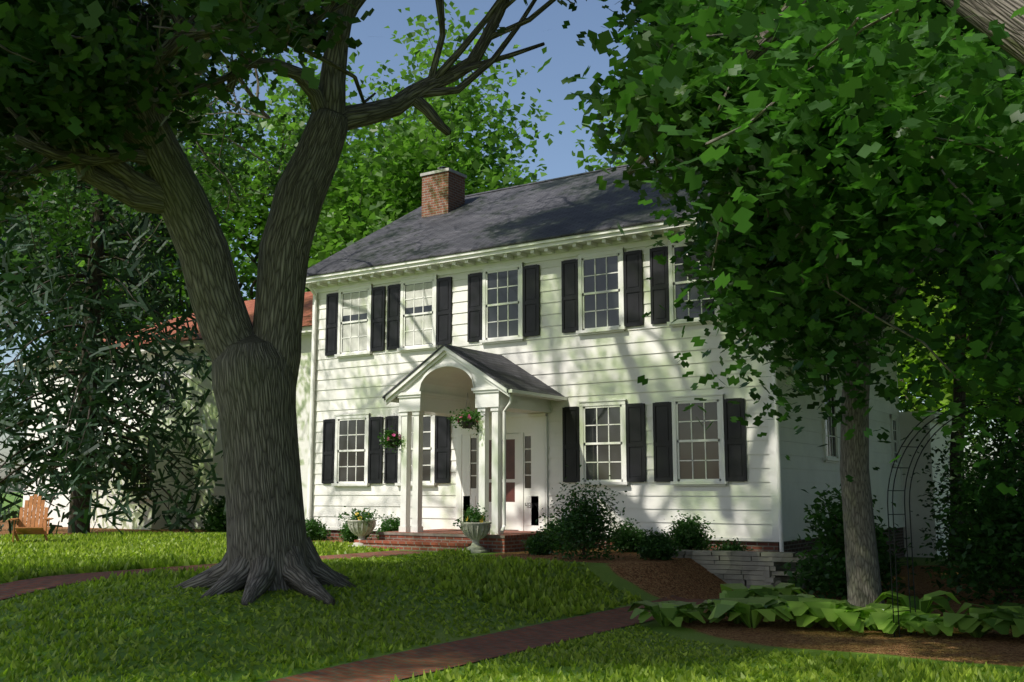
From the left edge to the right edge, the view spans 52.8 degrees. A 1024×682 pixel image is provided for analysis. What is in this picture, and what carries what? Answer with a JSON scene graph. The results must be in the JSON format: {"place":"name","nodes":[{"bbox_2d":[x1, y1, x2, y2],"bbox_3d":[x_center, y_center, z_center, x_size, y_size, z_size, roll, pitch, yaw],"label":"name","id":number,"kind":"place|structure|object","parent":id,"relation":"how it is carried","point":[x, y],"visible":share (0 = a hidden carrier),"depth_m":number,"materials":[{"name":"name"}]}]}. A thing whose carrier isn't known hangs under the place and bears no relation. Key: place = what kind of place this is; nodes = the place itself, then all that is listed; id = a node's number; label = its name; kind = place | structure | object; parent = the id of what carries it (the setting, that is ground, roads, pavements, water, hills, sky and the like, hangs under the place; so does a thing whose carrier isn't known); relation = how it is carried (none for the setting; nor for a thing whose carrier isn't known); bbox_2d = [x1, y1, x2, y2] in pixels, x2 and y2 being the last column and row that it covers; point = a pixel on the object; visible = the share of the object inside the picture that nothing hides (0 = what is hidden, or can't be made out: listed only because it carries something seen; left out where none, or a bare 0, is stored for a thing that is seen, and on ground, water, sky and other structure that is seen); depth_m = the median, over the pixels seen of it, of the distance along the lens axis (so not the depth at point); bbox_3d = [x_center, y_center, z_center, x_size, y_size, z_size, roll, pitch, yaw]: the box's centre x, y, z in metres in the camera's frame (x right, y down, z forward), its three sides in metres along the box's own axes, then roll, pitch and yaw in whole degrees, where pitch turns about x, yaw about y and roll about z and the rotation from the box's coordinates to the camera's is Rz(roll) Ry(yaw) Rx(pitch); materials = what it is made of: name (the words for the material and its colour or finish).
{"place":"outdoors","nodes":[
{"label":"outdoors","id":0,"kind":"place"},
{"bbox_2d":[343,282,431,351],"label":"window blinds","id":1,"kind":"object","parent":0,"point":[362,330],"visible":1,"depth_m":25.14,"materials":[{"name":"white fabric"}]},
{"bbox_2d":[0,0,1017,491],"label":"sky","id":2,"kind":"structure","parent":0,"point":[568,59],"materials":[{"name":"blue"}]},
{"bbox_2d":[0,492,1023,681],"bbox_3d":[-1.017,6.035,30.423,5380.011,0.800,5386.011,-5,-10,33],"label":"lawn","id":3,"kind":"structure","parent":0,"point":[647,579],"depth_m":11.94,"materials":[{"name":"green plant"}]},
{"bbox_2d":[8,494,53,541],"bbox_3d":[-10.779,4.014,23.168,0.850,1.120,1.207,3,-9,-20],"label":"adirondack chair","id":4,"kind":"object","parent":3,"relation":"on","point":[24,528],"visible":0.96,"depth_m":23.36,"materials":[{"name":"brown wood"}]},
{"bbox_2d":[0,129,124,356],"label":"tree","id":5,"kind":"object","parent":3,"relation":"on","point":[10,269],"depth_m":53.46,"materials":[{"name":"green plant"}]},
{"bbox_2d":[0,0,225,535],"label":"tree","id":6,"kind":"object","parent":3,"relation":"on","point":[125,270],"depth_m":29.63,"materials":[{"name":"green plant"}]},
{"bbox_2d":[0,60,239,421],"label":"tree","id":7,"kind":"object","parent":3,"relation":"on","point":[56,338],"depth_m":72.34,"materials":[{"name":"green plant"}]},
{"bbox_2d":[14,326,311,529],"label":"neighbour house walls","id":8,"kind":"structure","parent":3,"relation":"on","point":[209,410],"depth_m":33.08,"materials":[{"name":"white paint"}]},
{"bbox_2d":[100,362,180,499],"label":"neighbour window frames","id":9,"kind":"structure","parent":8,"relation":"attached to","point":[154,473],"depth_m":32.84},
{"bbox_2d":[97,368,175,495],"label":"window","id":10,"kind":"structure","parent":9,"relation":"in","point":[138,448],"depth_m":32.93,"materials":[{"name":"glass"}]},
{"bbox_2d":[23,291,312,359],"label":"roof","id":11,"kind":"structure","parent":8,"relation":"on","point":[307,309],"depth_m":36.13,"materials":[{"name":"red tile"}]},
{"bbox_2d":[0,550,422,599],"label":"front path","id":12,"kind":"structure","parent":3,"relation":"on","point":[11,589],"depth_m":14.21,"materials":[{"name":"brick"}]},
{"bbox_2d":[200,496,225,531],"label":"shrub","id":13,"kind":"object","parent":3,"relation":"on","point":[218,520],"visible":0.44,"depth_m":30.52,"materials":[{"name":"green plant"}]},
{"bbox_2d":[41,48,422,340],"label":"tree","id":14,"kind":"object","parent":3,"relation":"on","point":[254,209],"depth_m":56.40,"materials":[{"name":"green plant"}]},
{"bbox_2d":[0,0,555,605],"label":"oak trunk and limbs","id":15,"kind":"object","parent":3,"relation":"on","point":[254,384],"visible":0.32,"depth_m":12.67,"materials":[{"name":"brown plant"}]},
{"bbox_2d":[0,0,373,281],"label":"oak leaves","id":16,"kind":"object","parent":15,"relation":"attached to","point":[38,31],"visible":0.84,"depth_m":10.70,"materials":[{"name":"green plant"}]},
{"bbox_2d":[305,517,330,540],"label":"shrub","id":17,"kind":"object","parent":3,"relation":"on","point":[314,531],"visible":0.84,"depth_m":25.10,"materials":[{"name":"green plant"}]},
{"bbox_2d":[338,517,371,541],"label":"shrub","id":18,"kind":"object","parent":3,"relation":"on","point":[347,535],"visible":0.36,"depth_m":24.27,"materials":[{"name":"green plant"}]},
{"bbox_2d":[347,511,376,545],"bbox_3d":[-3.177,3.994,21.810,0.620,0.812,0.620,-5,-10,33],"label":"urn","id":19,"kind":"object","parent":3,"relation":"on","point":[360,529],"depth_m":21.63,"materials":[{"name":"white stone"}]},
{"bbox_2d":[338,506,383,526],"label":"flowers","id":20,"kind":"object","parent":19,"relation":"in","point":[364,515],"visible":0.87,"depth_m":21.75,"materials":[{"name":"green plant"}]},
{"bbox_2d":[371,512,399,539],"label":"shrub","id":21,"kind":"object","parent":3,"relation":"on","point":[390,524],"visible":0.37,"depth_m":23.66,"materials":[{"name":"green plant"}]},
{"bbox_2d":[232,1,583,299],"bbox_3d":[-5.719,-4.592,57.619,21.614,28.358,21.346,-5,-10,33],"label":"tree","id":22,"kind":"object","parent":3,"relation":"on","point":[336,212],"depth_m":55.85,"materials":[{"name":"green plant"}]},
{"bbox_2d":[310,43,524,257],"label":"tree","id":23,"kind":"object","parent":3,"relation":"on","point":[385,83],"depth_m":76.01,"materials":[{"name":"green plant"}]},
{"bbox_2d":[354,529,560,552],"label":"brick steps","id":24,"kind":"structure","parent":3,"relation":"on","point":[455,539],"depth_m":20.87,"materials":[{"name":"red brick"}]},
{"bbox_2d":[384,346,562,534],"bbox_3d":[-0.826,2.145,22.287,3.240,3.890,2.170,-5,-10,33],"label":"porch","id":25,"kind":"object","parent":24,"relation":"on","point":[443,381],"visible":0.9,"depth_m":22.02,"materials":[{"name":"white wood"}]},
{"bbox_2d":[377,426,405,452],"bbox_3d":[-2.556,2.132,22.285,0.669,0.588,0.669,-1,-8,6],"label":"hanging basket","id":26,"kind":"object","parent":25,"relation":"attached to","point":[387,433],"depth_m":22.18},
{"bbox_2d":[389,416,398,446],"bbox_3d":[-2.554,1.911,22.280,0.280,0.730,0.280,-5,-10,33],"label":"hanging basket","id":27,"kind":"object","parent":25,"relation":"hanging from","point":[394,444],"visible":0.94,"depth_m":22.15,"materials":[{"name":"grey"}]},
{"bbox_2d":[447,407,487,434],"bbox_3d":[-0.898,1.642,21.097,0.707,0.568,0.739,-5,-10,33],"label":"hanging basket","id":28,"kind":"object","parent":25,"relation":"attached to","point":[472,415],"depth_m":21.04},
{"bbox_2d":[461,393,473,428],"bbox_3d":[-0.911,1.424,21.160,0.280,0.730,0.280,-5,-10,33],"label":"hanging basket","id":29,"kind":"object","parent":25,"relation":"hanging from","point":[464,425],"visible":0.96,"depth_m":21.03,"materials":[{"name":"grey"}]},
{"bbox_2d":[382,344,564,398],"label":"porch roof","id":30,"kind":"structure","parent":25,"relation":"on","point":[504,371],"depth_m":21.91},
{"bbox_2d":[460,515,491,552],"bbox_3d":[-0.708,3.769,20.174,0.620,0.785,0.620,-5,-10,33],"label":"urn","id":31,"kind":"object","parent":3,"relation":"on","point":[475,533],"depth_m":20.00,"materials":[{"name":"white stone"}]},
{"bbox_2d":[453,503,487,530],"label":"urn plant leaves","id":32,"kind":"object","parent":31,"relation":"in","point":[474,517],"visible":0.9,"depth_m":20.16,"materials":[{"name":"green plant"}]},
{"bbox_2d":[266,593,705,681],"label":"side path","id":33,"kind":"structure","parent":3,"relation":"on","point":[402,664],"depth_m":11.21,"materials":[{"name":"brick"}]},
{"bbox_2d":[0,530,1023,681],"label":"lawn grass tufts","id":34,"kind":"object","parent":3,"relation":"on","point":[27,556],"visible":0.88,"depth_m":11.69,"materials":[{"name":"green plant"}]},
{"bbox_2d":[521,527,556,554],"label":"shrub","id":35,"kind":"object","parent":3,"relation":"on","point":[534,546],"visible":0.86,"depth_m":19.41,"materials":[{"name":"green plant"}]},
{"bbox_2d":[326,530,777,551],"bbox_3d":[2.691,5.574,26.809,12.160,1.469,9.960,-5,-10,33],"label":"house foundation","id":36,"kind":"object","parent":3,"relation":"on","point":[763,546],"visible":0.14,"depth_m":19.81,"materials":[{"name":"brick"}]},
{"bbox_2d":[778,527,904,571],"bbox_3d":[7.651,5.102,23.573,0.282,1.468,9.952,-5,-10,33],"label":"house foundation side","id":37,"kind":"object","parent":36,"relation":"attached to","point":[796,546],"visible":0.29,"depth_m":21.34,"materials":[{"name":"brick"}]},
{"bbox_2d":[538,513,585,550],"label":"shrub","id":38,"kind":"object","parent":3,"relation":"on","point":[547,531],"depth_m":21.03,"materials":[{"name":"green plant"}]},
{"bbox_2d":[529,465,637,560],"bbox_3d":[1.283,3.241,18.405,1.778,2.052,1.853,-5,-10,33],"label":"shrub","id":39,"kind":"object","parent":3,"relation":"on","point":[588,522],"depth_m":18.21,"materials":[{"name":"green plant"}]},
{"bbox_2d":[528,108,653,177],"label":"tree","id":40,"kind":"object","parent":3,"relation":"on","point":[617,162],"depth_m":54.73,"materials":[{"name":"green plant"}]},
{"bbox_2d":[305,217,904,541],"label":"house trim","id":41,"kind":"structure","parent":3,"relation":"on","point":[637,236],"depth_m":23.22,"materials":[{"name":"white wood"}]},
{"bbox_2d":[457,413,546,530],"bbox_3d":[-0.259,2.937,23.040,2.440,2.540,0.110,-5,-10,33],"label":"door surround","id":42,"kind":"object","parent":41,"relation":"attached to","point":[519,427],"visible":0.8,"depth_m":22.76,"materials":[{"name":"white wood"}]},
{"bbox_2d":[471,436,530,487],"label":"sidelight windows","id":43,"kind":"structure","parent":42,"relation":"in","point":[527,459],"depth_m":22.78,"materials":[{"name":"clear glass"}]},
{"bbox_2d":[489,439,514,501],"bbox_3d":[-0.255,3.136,23.018,1.000,2.100,0.025,-5,-10,33],"label":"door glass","id":44,"kind":"object","parent":42,"relation":"in","point":[510,467],"visible":0.36,"depth_m":22.94,"materials":[{"name":"clear glass"}]},
{"bbox_2d":[603,517,647,552],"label":"shrub","id":45,"kind":"object","parent":3,"relation":"on","point":[635,532],"depth_m":20.25,"materials":[{"name":"green plant"}]},
{"bbox_2d":[633,527,681,560],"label":"shrub","id":46,"kind":"object","parent":3,"relation":"on","point":[653,546],"depth_m":17.88,"materials":[{"name":"green plant"}]},
{"bbox_2d":[627,600,707,626],"bbox_3d":[2.030,3.561,13.447,1.100,0.295,0.976,-5,-10,33],"label":"hosta","id":47,"kind":"object","parent":3,"relation":"on","point":[668,615],"visible":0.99,"depth_m":13.29,"materials":[{"name":"green plant"}]},
{"bbox_2d":[650,600,722,622],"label":"hosta","id":48,"kind":"object","parent":3,"relation":"on","point":[686,618],"visible":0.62,"depth_m":13.54,"materials":[{"name":"green plant"}]},
{"bbox_2d":[661,510,715,549],"bbox_3d":[3.390,3.756,19.654,1.194,1.059,1.204,-5,-10,33],"label":"shrub","id":49,"kind":"object","parent":3,"relation":"on","point":[692,533],"depth_m":19.50,"materials":[{"name":"green plant"}]},
{"bbox_2d":[639,550,816,588],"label":"stone wall and steps","id":50,"kind":"structure","parent":3,"relation":"on","point":[747,569],"depth_m":18.10,"materials":[{"name":"grey stone"}]},
{"bbox_2d":[706,537,752,550],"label":"shrub","id":51,"kind":"object","parent":3,"relation":"on","point":[734,547],"visible":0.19,"depth_m":18.92,"materials":[{"name":"green plant"}]},
{"bbox_2d":[699,598,763,623],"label":"hosta","id":52,"kind":"object","parent":3,"relation":"on","point":[736,620],"visible":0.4,"depth_m":13.60,"materials":[{"name":"green plant"}]},
{"bbox_2d":[706,596,793,627],"bbox_3d":[3.055,3.504,13.273,1.099,0.358,1.082,0,-8,1],"label":"hosta","id":53,"kind":"object","parent":3,"relation":"on","point":[746,614],"visible":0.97,"depth_m":13.12,"materials":[{"name":"green plant"}]},
{"bbox_2d":[719,583,782,598],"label":"hosta","id":54,"kind":"object","parent":3,"relation":"on","point":[741,590],"visible":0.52,"depth_m":14.65,"materials":[{"name":"green plant"}]},
{"bbox_2d":[495,0,1023,607],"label":"maple","id":55,"kind":"object","parent":3,"relation":"on","point":[889,174],"depth_m":9.24,"materials":[{"name":"green plant"}]},
{"bbox_2d":[607,12,958,481],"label":"maple sprays","id":56,"kind":"object","parent":55,"relation":"attached to","point":[733,323],"depth_m":13.07,"materials":[{"name":"green plant"}]},
{"bbox_2d":[750,583,806,594],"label":"hosta","id":57,"kind":"object","parent":3,"relation":"on","point":[790,589],"visible":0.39,"depth_m":16.06,"materials":[{"name":"green plant"}]},
{"bbox_2d":[764,593,814,598],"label":"hosta","id":58,"kind":"object","parent":3,"relation":"on","point":[800,594],"visible":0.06,"depth_m":14.28,"materials":[{"name":"green plant"}]},
{"bbox_2d":[763,595,856,627],"bbox_3d":[3.737,3.507,13.319,1.280,0.365,1.300,2,-9,-17],"label":"hosta","id":59,"kind":"object","parent":3,"relation":"on","point":[798,605],"visible":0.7,"depth_m":12.99,"materials":[{"name":"green plant"}]},
{"bbox_2d":[627,0,1023,174],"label":"tree","id":60,"kind":"object","parent":3,"relation":"on","point":[982,14],"visible":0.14,"depth_m":7.37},
{"bbox_2d":[792,604,859,627],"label":"hosta","id":61,"kind":"object","parent":3,"relation":"on","point":[799,620],"visible":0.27,"depth_m":13.05,"materials":[{"name":"green plant"}]},
{"bbox_2d":[802,605,876,632],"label":"hosta","id":62,"kind":"object","parent":3,"relation":"on","point":[849,619],"visible":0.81,"depth_m":12.64,"materials":[{"name":"green plant"}]},
{"bbox_2d":[780,483,913,599],"bbox_3d":[5.588,3.525,17.195,2.097,2.328,2.130,-5,-10,33],"label":"bush","id":63,"kind":"object","parent":3,"relation":"on","point":[835,575],"depth_m":16.97,"materials":[{"name":"green plant"}]},
{"bbox_2d":[837,603,906,630],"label":"hosta","id":64,"kind":"object","parent":3,"relation":"on","point":[886,608],"visible":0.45,"depth_m":13.03,"materials":[{"name":"green plant"}]},
{"bbox_2d":[858,608,923,633],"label":"hosta","id":65,"kind":"object","parent":3,"relation":"on","point":[880,619],"visible":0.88,"depth_m":12.42,"materials":[{"name":"green plant"}]},
{"bbox_2d":[873,590,960,613],"bbox_3d":[5.465,3.597,14.012,1.132,0.386,1.208,-5,-10,33],"label":"hosta","id":66,"kind":"object","parent":3,"relation":"on","point":[924,604],"visible":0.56,"depth_m":14.06,"materials":[{"name":"green plant"}]},
{"bbox_2d":[899,610,969,635],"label":"hosta","id":67,"kind":"object","parent":3,"relation":"on","point":[935,627],"visible":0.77,"depth_m":12.36,"materials":[{"name":"green plant"}]},
{"bbox_2d":[897,325,977,458],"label":"tree","id":68,"kind":"object","parent":3,"relation":"on","point":[903,398],"depth_m":49.67,"materials":[{"name":"green plant"}]},
{"bbox_2d":[887,398,1023,636],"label":"garden arch","id":69,"kind":"structure","parent":3,"relation":"on","point":[893,514],"depth_m":12.58,"materials":[{"name":"black metal"}]},
{"bbox_2d":[894,271,1022,461],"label":"tree","id":70,"kind":"object","parent":3,"relation":"on","point":[947,389],"depth_m":42.36,"materials":[{"name":"green plant"}]},
{"bbox_2d":[902,386,1023,570],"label":"shrub","id":71,"kind":"object","parent":3,"relation":"on","point":[961,465],"depth_m":23.12,"materials":[{"name":"green plant"}]},
{"bbox_2d":[938,221,992,560],"bbox_3d":[14.068,-5.528,28.630,12.749,22.811,13.864,-5,-10,33],"label":"tree","id":72,"kind":"object","parent":3,"relation":"on","point":[961,395],"depth_m":26.61,"materials":[{"name":"green plant"}]},
{"bbox_2d":[910,422,1023,605],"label":"bush","id":73,"kind":"object","parent":3,"relation":"on","point":[994,536],"depth_m":16.11,"materials":[{"name":"green plant"}]},
{"bbox_2d":[915,378,1018,445],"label":"tree","id":74,"kind":"object","parent":3,"relation":"on","point":[969,418],"depth_m":59.77,"materials":[{"name":"green plant"}]},
{"bbox_2d":[932,608,1018,637],"bbox_3d":[5.548,3.386,12.420,1.099,0.345,1.117,-5,-10,33],"label":"hosta","id":75,"kind":"object","parent":3,"relation":"on","point":[974,622],"visible":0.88,"depth_m":12.10,"materials":[{"name":"green plant"}]},
{"bbox_2d":[934,249,1023,461],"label":"tree","id":76,"kind":"object","parent":3,"relation":"on","point":[1020,400],"depth_m":32.85,"materials":[{"name":"green plant"}]},
{"bbox_2d":[946,387,1023,586],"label":"shrub","id":77,"kind":"object","parent":3,"relation":"on","point":[1014,457],"visible":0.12,"depth_m":19.00,"materials":[{"name":"green plant"}]},
{"bbox_2d":[956,602,1023,614],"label":"hosta","id":78,"kind":"object","parent":3,"relation":"on","point":[1017,607],"visible":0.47,"depth_m":13.70,"materials":[{"name":"green plant"}]},
{"bbox_2d":[981,608,1023,636],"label":"hosta","id":79,"kind":"object","parent":3,"relation":"on","point":[1018,629],"visible":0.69,"depth_m":11.88,"materials":[{"name":"green plant"}]},
{"bbox_2d":[311,243,903,537],"bbox_3d":[2.685,0.105,27.598,12.244,9.580,10.022,-5,-10,33],"label":"house siding","id":80,"kind":"object","parent":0,"point":[574,367],"visible":0.38,"depth_m":22.09,"materials":[{"name":"white wood"}]},
{"bbox_2d":[322,246,746,483],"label":"window shutters","id":81,"kind":"object","parent":80,"relation":"attached to","point":[735,453],"visible":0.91,"depth_m":22.64,"materials":[{"name":"black wood"}]},
{"bbox_2d":[306,283,783,551],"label":"downspouts","id":82,"kind":"object","parent":80,"relation":"attached to","point":[778,466],"visible":0.59,"depth_m":20.79,"materials":[{"name":"white metal"}]},
{"bbox_2d":[307,159,905,292],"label":"house roof","id":83,"kind":"structure","parent":80,"relation":"on","point":[572,205],"depth_m":25.86,"materials":[{"name":"grey tile"}]},
{"bbox_2d":[422,171,464,217],"bbox_3d":[-1.984,-3.663,29.758,0.950,2.200,0.800,-5,-10,33],"label":"house chimney","id":84,"kind":"object","parent":83,"relation":"on","point":[443,192],"visible":0.43,"depth_m":29.51,"materials":[{"name":"brown brick"}]},
{"bbox_2d":[420,166,466,177],"bbox_3d":[-1.984,-4.909,29.940,1.030,0.320,0.880,-5,-10,33],"label":"chimney cap","id":85,"kind":"object","parent":84,"relation":"on","point":[442,169],"visible":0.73,"depth_m":29.63,"materials":[{"name":"white concrete"}]},
{"bbox_2d":[331,236,902,562],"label":"window frames","id":86,"kind":"structure","parent":80,"relation":"in","point":[621,403],"depth_m":22.46,"materials":[{"name":"white wood"}]},
{"bbox_2d":[339,246,896,558],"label":"window panes","id":87,"kind":"structure","parent":86,"relation":"in","point":[712,448],"depth_m":22.04,"materials":[{"name":"clear glass"}]},
{"bbox_2d":[537,0,814,195],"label":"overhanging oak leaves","id":88,"kind":"object","parent":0,"point":[605,104],"visible":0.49,"depth_m":9.13,"materials":[{"name":"green plant"}]},
{"bbox_2d":[899,411,951,557],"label":"house extension walls","id":89,"kind":"structure","parent":0,"point":[908,421],"depth_m":27.70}
]}

